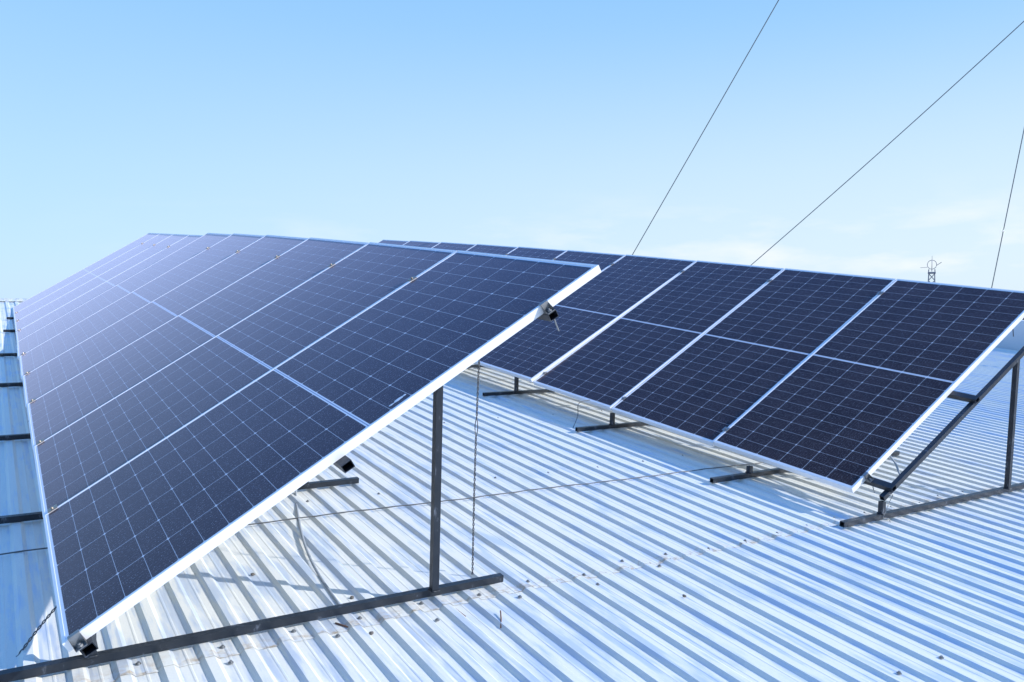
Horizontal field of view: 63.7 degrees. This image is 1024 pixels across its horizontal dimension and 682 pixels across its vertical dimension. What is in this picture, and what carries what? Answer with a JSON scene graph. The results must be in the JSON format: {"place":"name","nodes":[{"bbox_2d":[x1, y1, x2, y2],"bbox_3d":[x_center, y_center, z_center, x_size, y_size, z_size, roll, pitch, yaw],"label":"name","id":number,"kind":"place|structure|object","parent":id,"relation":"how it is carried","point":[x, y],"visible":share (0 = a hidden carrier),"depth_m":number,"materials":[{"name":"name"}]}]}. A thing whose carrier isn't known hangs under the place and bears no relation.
{"place":"outdoors","nodes":[
{"label":"outdoors","id":0,"kind":"place"},
{"bbox_2d":[0,0,1023,301],"label":"sky","id":1,"kind":"structure","parent":0,"point":[546,124],"materials":[{"name":"blue"}]},
{"bbox_2d":[920,260,941,281],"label":"lattice tower","id":2,"kind":"structure","parent":0,"point":[931,272],"depth_m":146.37,"materials":[{"name":"metal"}]},
{"label":"ground","id":3,"kind":"structure","parent":0,"visible":0},
{"bbox_2d":[0,298,1023,681],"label":"warehouse","id":4,"kind":"structure","parent":3,"relation":"on","point":[786,576],"depth_m":3.87,"materials":[{"name":"metal"}]},
{"bbox_2d":[0,353,16,356],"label":"support frame","id":5,"kind":"object","parent":4,"relation":"on","point":[8,354],"visible":0.01,"depth_m":8.39,"materials":[{"name":"metal"}]},
{"bbox_2d":[3,329,14,331],"bbox_3d":[-5.284,-0.713,10.491,2.049,1.246,0.080,-1,8,-32],"label":"support frame","id":6,"kind":"object","parent":4,"relation":"on","point":[8,330],"visible":0.03,"depth_m":10.04,"materials":[{"name":"metal"}]},
{"bbox_2d":[0,382,22,386],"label":"support frame","id":7,"kind":"object","parent":4,"relation":"on","point":[14,384],"depth_m":6.97,"materials":[{"name":"metal"}]},
{"bbox_2d":[537,309,558,321],"bbox_3d":[-1.771,-0.568,6.319,0.054,0.733,7.317,-1,3,-32],"label":"purlin","id":8,"kind":"object","parent":7,"relation":"attached to","point":[551,316],"visible":0.11,"depth_m":3.25,"materials":[{"name":"metal"}]},
{"bbox_2d":[17,233,231,359],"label":"solar panel","id":9,"kind":"object","parent":8,"relation":"on","point":[110,296],"visible":0.88,"depth_m":8.54,"materials":[{"name":"glass"}]},
{"bbox_2d":[471,359,479,574],"bbox_3d":[-0.158,0.461,3.632,0.019,1.167,0.067,-2,3,-40],"label":"tie wire","id":10,"kind":"object","parent":8,"relation":"hanging from","point":[475,465],"visible":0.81,"depth_m":3.64,"materials":[{"name":"grey metal"}]},
{"bbox_2d":[0,420,30,440],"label":"support frame","id":11,"kind":"object","parent":4,"relation":"on","point":[15,436],"depth_m":5.37,"materials":[{"name":"metal"}]},
{"bbox_2d":[80,634,97,657],"bbox_3d":[-3.214,0.482,5.592,0.055,0.706,7.320,-1,3,-32],"label":"purlin","id":12,"kind":"object","parent":11,"relation":"attached to","point":[91,647],"visible":0.11,"depth_m":2.52,"materials":[{"name":"metal"}]},
{"bbox_2d":[19,233,263,378],"bbox_3d":[-3.386,-0.390,7.539,2.279,0.037,1.214,-36,24,-22],"label":"solar panel","id":13,"kind":"object","parent":12,"relation":"on","point":[113,312],"visible":0.88,"depth_m":7.50,"materials":[{"name":"glass"}]},
{"bbox_2d":[43,250,600,651],"bbox_3d":[-0.816,0.231,3.441,2.279,0.037,1.214,-36,25,-22],"label":"solar panel","id":14,"kind":"object","parent":12,"relation":"on","point":[125,537],"visible":1,"depth_m":3.25,"materials":[{"name":"glass"}]},
{"bbox_2d":[48,504,56,512],"bbox_3d":[-1.969,0.714,3.526,0.040,0.012,0.042,-36,25,-22],"label":"panel clamp","id":15,"kind":"object","parent":14,"relation":"attached to","point":[51,508],"visible":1,"depth_m":3.52,"materials":[{"name":"silver metal"}]},
{"bbox_2d":[67,629,87,652],"bbox_3d":[-1.320,0.910,2.503,0.036,0.040,0.046,-36,25,-22],"label":"end clamp","id":16,"kind":"object","parent":14,"relation":"attached to","point":[77,640],"visible":1,"depth_m":2.50,"materials":[{"name":"metal"}]},
{"bbox_2d":[538,300,558,330],"bbox_3d":[0.154,-0.098,3.255,0.036,0.125,0.049,-36,25,-22],"label":"end clamp","id":17,"kind":"object","parent":14,"relation":"attached to","point":[547,307],"visible":1,"depth_m":3.24,"materials":[{"name":"metal"}]},
{"bbox_2d":[333,455,354,472],"bbox_3d":[-2.503,-0.031,5.939,0.053,0.721,7.339,-1,3,-32],"label":"purlin","id":18,"kind":"object","parent":11,"relation":"on","point":[345,464],"visible":0.11,"depth_m":2.86,"materials":[{"name":"metal"}]},
{"bbox_2d":[22,235,308,407],"bbox_3d":[-2.743,-0.245,6.513,2.279,0.035,1.214,-36,24,-22],"label":"solar panel","id":19,"kind":"object","parent":18,"relation":"on","point":[58,370],"visible":0.88,"depth_m":6.45,"materials":[{"name":"glass"}]},
{"bbox_2d":[27,237,367,448],"bbox_3d":[-2.100,-0.093,5.489,2.279,0.037,1.214,-36,25,-22],"label":"solar panel","id":20,"kind":"object","parent":18,"relation":"attached to","point":[82,394],"visible":0.88,"depth_m":5.41,"materials":[{"name":"glass"}]},
{"bbox_2d":[33,242,456,514],"bbox_3d":[-1.458,0.066,4.464,2.279,0.038,1.214,-36,25,-22],"label":"solar panel","id":21,"kind":"object","parent":18,"relation":"on","point":[91,448],"visible":0.88,"depth_m":4.36,"materials":[{"name":"glass"}]},
{"bbox_2d":[16,606,56,656],"bbox_3d":[-1.638,0.988,2.890,0.011,0.180,0.221,1,2,25],"label":"tie wire","id":22,"kind":"object","parent":4,"relation":"attached to","point":[40,626],"visible":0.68,"depth_m":2.86,"materials":[{"name":"grey metal"}]},
{"bbox_2d":[13,233,159,313],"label":"solar panel","id":23,"kind":"object","parent":4,"relation":"on","point":[77,275],"visible":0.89,"depth_m":12.47,"materials":[{"name":"glass"}]},
{"bbox_2d":[0,477,358,523],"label":"support frame","id":24,"kind":"object","parent":4,"relation":"on","point":[5,519],"visible":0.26,"depth_m":4.69,"materials":[{"name":"metal"}]},
{"bbox_2d":[0,386,503,681],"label":"support frame","id":25,"kind":"object","parent":4,"relation":"on","point":[434,588],"visible":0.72,"depth_m":3.16,"materials":[{"name":"metal"}]},
{"bbox_2d":[295,490,339,604],"bbox_3d":[-0.985,0.605,3.997,0.080,0.866,1.657,-1,2,-20],"label":"cable","id":26,"kind":"object","parent":4,"relation":"on","point":[315,568],"visible":0.64,"depth_m":3.72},
{"bbox_2d":[0,462,763,554],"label":"roof wire","id":27,"kind":"object","parent":4,"relation":"on","point":[441,501],"visible":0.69,"depth_m":4.69,"materials":[{"name":"grey metal"}]},
{"bbox_2d":[468,364,483,367],"bbox_3d":[-0.112,-0.348,9.555,2.192,1.303,0.092,-1,8,-32],"label":"support frame","id":28,"kind":"object","parent":4,"relation":"on","point":[474,366],"depth_m":9.44,"materials":[{"name":"metal"}]},
{"bbox_2d":[482,377,553,395],"bbox_3d":[0.703,-0.141,8.300,2.212,1.296,0.092,-1,8,-32],"label":"support frame","id":29,"kind":"object","parent":4,"relation":"on","point":[516,385],"visible":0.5,"depth_m":7.96,"materials":[{"name":"metal"}]},
{"bbox_2d":[947,391,979,403],"bbox_3d":[-0.149,-0.395,9.727,0.063,1.196,11.071,-1,3,-34],"label":"purlin","id":30,"kind":"object","parent":29,"relation":"attached to","point":[961,396],"visible":0.1,"depth_m":5.20,"materials":[{"name":"metal"}]},
{"bbox_2d":[404,241,440,247],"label":"solar panel","id":31,"kind":"object","parent":30,"relation":"on","point":[422,244],"visible":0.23,"depth_m":13.35,"materials":[{"name":"glass"}]},
{"bbox_2d":[432,242,476,250],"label":"solar panel","id":32,"kind":"object","parent":30,"relation":"on","point":[453,246],"visible":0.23,"depth_m":12.45,"materials":[{"name":"glass"}]},
{"bbox_2d":[467,244,517,254],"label":"solar panel","id":33,"kind":"object","parent":30,"relation":"on","point":[493,249],"visible":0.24,"depth_m":11.54,"materials":[{"name":"glass"}]},
{"bbox_2d":[507,247,566,259],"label":"solar panel","id":34,"kind":"object","parent":30,"relation":"on","point":[541,253],"visible":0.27,"depth_m":10.62,"materials":[{"name":"glass"}]},
{"bbox_2d":[554,250,624,270],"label":"solar panel","id":35,"kind":"object","parent":30,"relation":"on","point":[603,261],"visible":0.24,"depth_m":9.70,"materials":[{"name":"glass"}]},
{"bbox_2d":[713,279,1023,492],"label":"solar panel","id":36,"kind":"object","parent":30,"relation":"on","point":[870,387],"visible":1,"depth_m":5.64,"materials":[{"name":"glass"}]},
{"bbox_2d":[862,472,874,492],"bbox_3d":[2.125,0.842,4.896,0.036,0.125,0.049,-35,26,-24],"label":"end clamp","id":37,"kind":"object","parent":36,"relation":"attached to","point":[869,477],"visible":1,"depth_m":4.88,"materials":[{"name":"metal"}]},
{"bbox_2d":[889,455,899,473],"bbox_3d":[2.317,0.743,4.988,0.031,0.123,0.108,-1,2,-22],"label":"cable","id":38,"kind":"object","parent":36,"relation":"hanging from","point":[895,463],"visible":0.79,"depth_m":4.99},
{"bbox_2d":[575,413,648,431],"bbox_3d":[1.497,0.064,7.074,2.238,1.285,0.090,-1,8,-32],"label":"support frame","id":39,"kind":"object","parent":4,"relation":"on","point":[611,424],"visible":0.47,"depth_m":6.73,"materials":[{"name":"metal"}]},
{"bbox_2d":[632,0,778,254],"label":"guy wire","id":40,"kind":"object","parent":4,"relation":"attached to","point":[707,124],"visible":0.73,"depth_m":14.93,"materials":[{"name":"metal"}]},
{"bbox_2d":[710,450,899,482],"bbox_3d":[2.296,0.280,5.865,2.288,1.250,0.088,-1,8,-32],"label":"support frame","id":41,"kind":"object","parent":4,"relation":"on","point":[749,473],"visible":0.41,"depth_m":5.50,"materials":[{"name":"metal"}]},
{"bbox_2d":[751,21,1023,264],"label":"guy wire","id":42,"kind":"object","parent":4,"relation":"attached to","point":[891,141],"visible":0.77,"depth_m":14.99,"materials":[{"name":"metal"}]},
{"bbox_2d":[883,494,892,522],"bbox_3d":[2.164,0.969,4.748,0.067,0.191,0.028,-1,8,-32],"label":"tie wire","id":43,"kind":"object","parent":4,"relation":"attached to","point":[887,508],"visible":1,"depth_m":4.75,"materials":[{"name":"metal"}]},
{"bbox_2d":[839,346,1023,527],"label":"support frame","id":44,"kind":"object","parent":4,"relation":"on","point":[1013,363],"visible":0.98,"depth_m":5.17,"materials":[{"name":"metal"}]},
{"bbox_2d":[864,477,896,492],"bbox_3d":[-0.846,0.087,9.353,0.069,1.208,11.070,-1,3,-34],"label":"purlin","id":45,"kind":"object","parent":44,"relation":"on","point":[884,485],"visible":0.11,"depth_m":4.82,"materials":[{"name":"metal"}]},
{"bbox_2d":[378,240,408,244],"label":"solar panel","id":46,"kind":"object","parent":45,"relation":"on","point":[397,242],"visible":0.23,"depth_m":14.27,"materials":[{"name":"glass"}]},
{"bbox_2d":[475,254,695,381],"bbox_3d":[0.741,-0.302,8.441,2.279,0.038,1.091,-34,25,-24],"label":"solar panel","id":47,"kind":"object","parent":45,"relation":"on","point":[534,350],"visible":0.85,"depth_m":8.33,"materials":[{"name":"glass"}]},
{"bbox_2d":[533,260,784,410],"bbox_3d":[1.350,-0.132,7.544,2.279,0.038,1.091,-35,26,-24],"label":"solar panel","id":48,"kind":"object","parent":45,"relation":"on","point":[609,367],"visible":1,"depth_m":7.47,"materials":[{"name":"glass"}]},
{"bbox_2d":[611,268,895,445],"bbox_3d":[1.954,0.035,6.643,2.279,0.037,1.091,-35,26,-24],"label":"solar panel","id":49,"kind":"object","parent":45,"relation":"on","point":[730,368],"visible":0.98,"depth_m":6.57,"materials":[{"name":"glass"}]},
{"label":"purlin","id":50,"kind":"object","parent":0,"visible":0},
{"bbox_2d":[13,233,172,321],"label":"solar panel","id":51,"kind":"object","parent":50,"relation":"on","point":[66,289],"visible":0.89,"depth_m":11.49,"materials":[{"name":"glass"}]},
{"bbox_2d":[14,234,187,331],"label":"solar panel","id":52,"kind":"object","parent":50,"relation":"on","point":[43,311],"visible":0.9,"depth_m":10.51,"materials":[{"name":"glass"}]},
{"bbox_2d":[15,235,202,341],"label":"solar panel","id":53,"kind":"object","parent":50,"relation":"on","point":[31,328],"visible":0.65,"depth_m":9.63,"materials":[{"name":"glass"}]},
{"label":"mast","id":54,"kind":"object","parent":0,"visible":0},
{"bbox_2d":[991,130,1023,287],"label":"guy wire","id":55,"kind":"object","parent":54,"relation":"attached to","point":[1007,208],"visible":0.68,"depth_m":14.01,"materials":[{"name":"metal"}]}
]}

